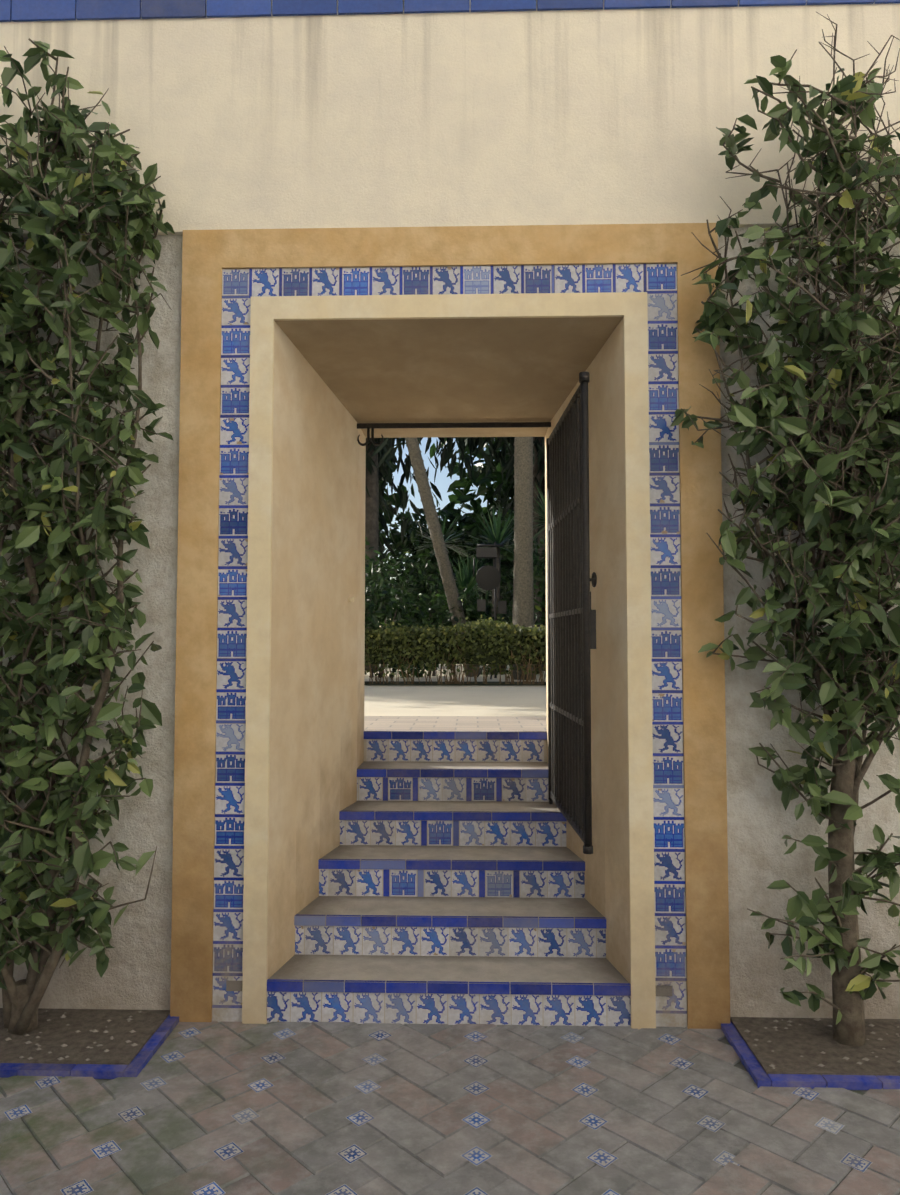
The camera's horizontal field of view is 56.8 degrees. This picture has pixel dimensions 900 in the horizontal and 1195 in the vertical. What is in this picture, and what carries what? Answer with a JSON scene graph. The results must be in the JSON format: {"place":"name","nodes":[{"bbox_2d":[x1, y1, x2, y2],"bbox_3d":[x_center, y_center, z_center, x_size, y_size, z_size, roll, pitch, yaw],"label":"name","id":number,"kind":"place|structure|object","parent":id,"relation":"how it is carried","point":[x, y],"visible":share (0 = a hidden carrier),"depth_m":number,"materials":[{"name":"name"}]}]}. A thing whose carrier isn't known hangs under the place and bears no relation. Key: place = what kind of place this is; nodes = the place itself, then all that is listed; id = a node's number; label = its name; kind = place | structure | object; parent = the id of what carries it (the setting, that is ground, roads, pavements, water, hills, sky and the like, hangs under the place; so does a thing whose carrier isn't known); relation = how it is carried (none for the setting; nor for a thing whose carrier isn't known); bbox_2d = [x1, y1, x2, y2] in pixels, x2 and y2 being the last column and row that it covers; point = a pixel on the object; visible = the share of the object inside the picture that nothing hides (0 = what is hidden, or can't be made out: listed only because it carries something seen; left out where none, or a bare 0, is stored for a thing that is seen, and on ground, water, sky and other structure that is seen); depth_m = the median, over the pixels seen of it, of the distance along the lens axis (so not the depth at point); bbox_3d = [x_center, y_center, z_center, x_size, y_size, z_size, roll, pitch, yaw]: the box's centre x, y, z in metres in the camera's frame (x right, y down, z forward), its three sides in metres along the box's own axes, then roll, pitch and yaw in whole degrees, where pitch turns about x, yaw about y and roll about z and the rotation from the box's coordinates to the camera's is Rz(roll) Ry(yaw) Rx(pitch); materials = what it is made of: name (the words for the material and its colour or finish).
{"place":"outdoors","nodes":[
{"label":"outdoors","id":0,"kind":"place"},
{"bbox_2d":[378,437,448,571],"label":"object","id":1,"kind":"object","parent":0,"point":[403,496],"visible":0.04,"depth_m":18.80,"materials":[{"name":"green plant"}]},
{"bbox_2d":[378,437,510,626],"label":"sky","id":2,"kind":"structure","parent":0,"point":[442,482],"materials":[{"name":"blue"}]},
{"bbox_2d":[364,664,545,715],"bbox_3d":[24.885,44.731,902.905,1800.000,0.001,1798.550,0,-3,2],"label":"garden sand","id":3,"kind":"structure","parent":0,"point":[454,700],"depth_m":7.88,"materials":[{"name":"beige sand"}]},
{"bbox_2d":[365,439,378,670],"bbox_3d":[-2.248,-3.248,14.641,1.974,9.060,1.262,0,-3,2],"label":"tree trunk","id":4,"kind":"object","parent":3,"relation":"on","point":[371,518],"visible":0.06,"depth_m":14.66,"materials":[{"name":"plant"}]},
{"bbox_2d":[365,437,421,523],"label":"tree leaves","id":5,"kind":"object","parent":4,"relation":"attached to","point":[385,450],"depth_m":14.48,"materials":[{"name":"green plant"}]},
{"bbox_2d":[378,438,405,495],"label":"tree leaves","id":6,"kind":"object","parent":3,"relation":"on","point":[401,439],"depth_m":25.42,"materials":[{"name":"green plant"}]},
{"bbox_2d":[378,437,513,620],"bbox_3d":[-1.644,-3.737,37.221,33.886,14.694,24.091,-2,-3,31],"label":"tree foliage","id":7,"kind":"object","parent":3,"relation":"on","point":[482,480],"depth_m":33.23,"materials":[{"name":"green plant"}]},
{"bbox_2d":[379,500,513,629],"bbox_3d":[0.339,-0.884,29.852,8.246,5.062,7.830,0,-3,2],"label":"broadleaf tree crown","id":8,"kind":"object","parent":3,"relation":"on","point":[408,544],"visible":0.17,"depth_m":28.32,"materials":[{"name":"green plant"}]},
{"bbox_2d":[364,614,545,684],"bbox_3d":[0.178,0.642,10.413,10.200,0.871,0.894,0,-3,2],"label":"hedge","id":9,"kind":"object","parent":3,"relation":"on","point":[395,634],"depth_m":10.17,"materials":[{"name":"green plant"}]},
{"bbox_2d":[364,716,546,730],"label":"landing paving","id":10,"kind":"structure","parent":3,"relation":"on","point":[454,723],"depth_m":5.53,"materials":[{"name":"tile"}]},
{"bbox_2d":[365,535,545,677],"bbox_3d":[0.467,0.079,13.306,9.909,2.666,4.356,0,-3,2],"label":"shrub","id":11,"kind":"object","parent":3,"relation":"on","point":[381,601],"depth_m":12.52,"materials":[{"name":"green plant"}]},
{"bbox_2d":[405,437,534,679],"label":"trunks","id":12,"kind":"object","parent":3,"relation":"on","point":[523,571],"visible":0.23,"depth_m":11.51,"materials":[{"name":"plant"}]},
{"bbox_2d":[401,483,545,672],"bbox_3d":[0.963,-0.373,14.483,4.000,3.311,3.234,0,-3,2],"label":"palm plant","id":13,"kind":"object","parent":3,"relation":"on","point":[465,577],"depth_m":14.21,"materials":[{"name":"green plant"}]},
{"bbox_2d":[473,542,509,678],"bbox_3d":[0.628,0.174,11.838,0.627,1.957,0.544,-1,-3,14],"label":"floodlight on stand","id":14,"kind":"object","parent":3,"relation":"on","point":[488,577],"visible":0.83,"depth_m":11.86,"materials":[{"name":"black metal"}]},
{"bbox_2d":[533,437,544,594],"bbox_3d":[1.738,-4.103,17.302,1.964,11.026,3.210,-2,-4,38],"label":"tree trunk","id":15,"kind":"object","parent":3,"relation":"on","point":[538,477],"visible":0.06,"depth_m":17.02,"materials":[{"name":"plant"}]},
{"bbox_2d":[420,437,544,543],"bbox_3d":[1.887,-4.990,17.210,5.395,11.448,5.266,2,-3,-37],"label":"foliage","id":16,"kind":"object","parent":15,"relation":"attached to","point":[447,454],"depth_m":17.17,"materials":[{"name":"green plant"}]},
{"label":"courtyard ground","id":17,"kind":"structure","parent":0,"visible":0},
{"bbox_2d":[0,0,899,1028],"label":"doorway wall","id":18,"kind":"structure","parent":17,"relation":"on","point":[396,132],"depth_m":3.72,"materials":[{"name":"paint"}]},
{"bbox_2d":[212,264,686,1027],"bbox_3d":[-0.010,0.173,3.624,2.025,3.301,0.001,0,-3,2],"label":"tile border","id":19,"kind":"object","parent":18,"relation":"attached to","point":[242,286],"visible":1,"depth_m":3.64,"materials":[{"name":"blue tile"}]},
{"bbox_2d":[357,422,550,445],"bbox_3d":[0.021,-0.939,4.787,1.150,0.132,0.014,0,-3,2],"label":"iron bar hook","id":20,"kind":"object","parent":18,"relation":"attached to","point":[369,426],"visible":0.85,"depth_m":4.79,"materials":[{"name":"paint"}]},
{"bbox_2d":[546,372,596,853],"bbox_3d":[0.592,0.107,4.143,0.066,2.135,1.153,0,-3,-1],"label":"door","id":21,"kind":"structure","parent":18,"relation":"attached to","point":[571,615],"depth_m":3.98,"materials":[{"name":"metal"}]},
{"bbox_2d":[0,1021,899,1194],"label":"paved floor","id":22,"kind":"structure","parent":17,"relation":"on","point":[514,1140],"depth_m":2.83,"materials":[{"name":"grey tile"}]},
{"bbox_2d":[4,1027,880,1194],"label":"decorative floor tiles","id":23,"kind":"object","parent":22,"relation":"on","point":[476,1155],"visible":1,"depth_m":2.85,"materials":[{"name":"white tile"}]},
{"bbox_2d":[226,731,671,1025],"bbox_3d":[0.011,1.319,4.311,1.900,1.080,1.501,0,-3,2],"label":"stair stone","id":24,"kind":"object","parent":22,"relation":"on","point":[468,969],"visible":0.21,"depth_m":3.97,"materials":[{"name":"beige stone"}]},
{"bbox_2d":[267,731,630,1026],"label":"stair riser tiles","id":25,"kind":"object","parent":24,"relation":"attached to","point":[337,878],"visible":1,"depth_m":4.12,"materials":[{"name":"blue tile"}]},
{"bbox_2d":[0,1008,899,1089],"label":"planting beds","id":26,"kind":"object","parent":17,"relation":"on","point":[810,1040],"visible":0.98,"depth_m":3.27,"materials":[{"name":"soil"}]},
{"bbox_2d":[0,38,174,1034],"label":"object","id":27,"kind":"object","parent":26,"relation":"in","point":[91,642],"depth_m":3.43,"materials":[{"name":"green plant"}]},
{"bbox_2d":[5,1010,899,1068],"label":"fallen leaves","id":28,"kind":"object","parent":26,"relation":"on","point":[135,1044],"visible":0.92,"depth_m":3.32,"materials":[{"name":"grey"}]},
{"bbox_2d":[670,12,899,1046],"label":"orange tree","id":29,"kind":"object","parent":26,"relation":"in","point":[856,636],"depth_m":3.32,"materials":[{"name":"plant"}]},
{"bbox_2d":[0,1023,899,1194],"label":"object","id":30,"kind":"object","parent":17,"relation":"on","point":[739,1065],"depth_m":2.88,"materials":[{"name":"plant"}]}
]}

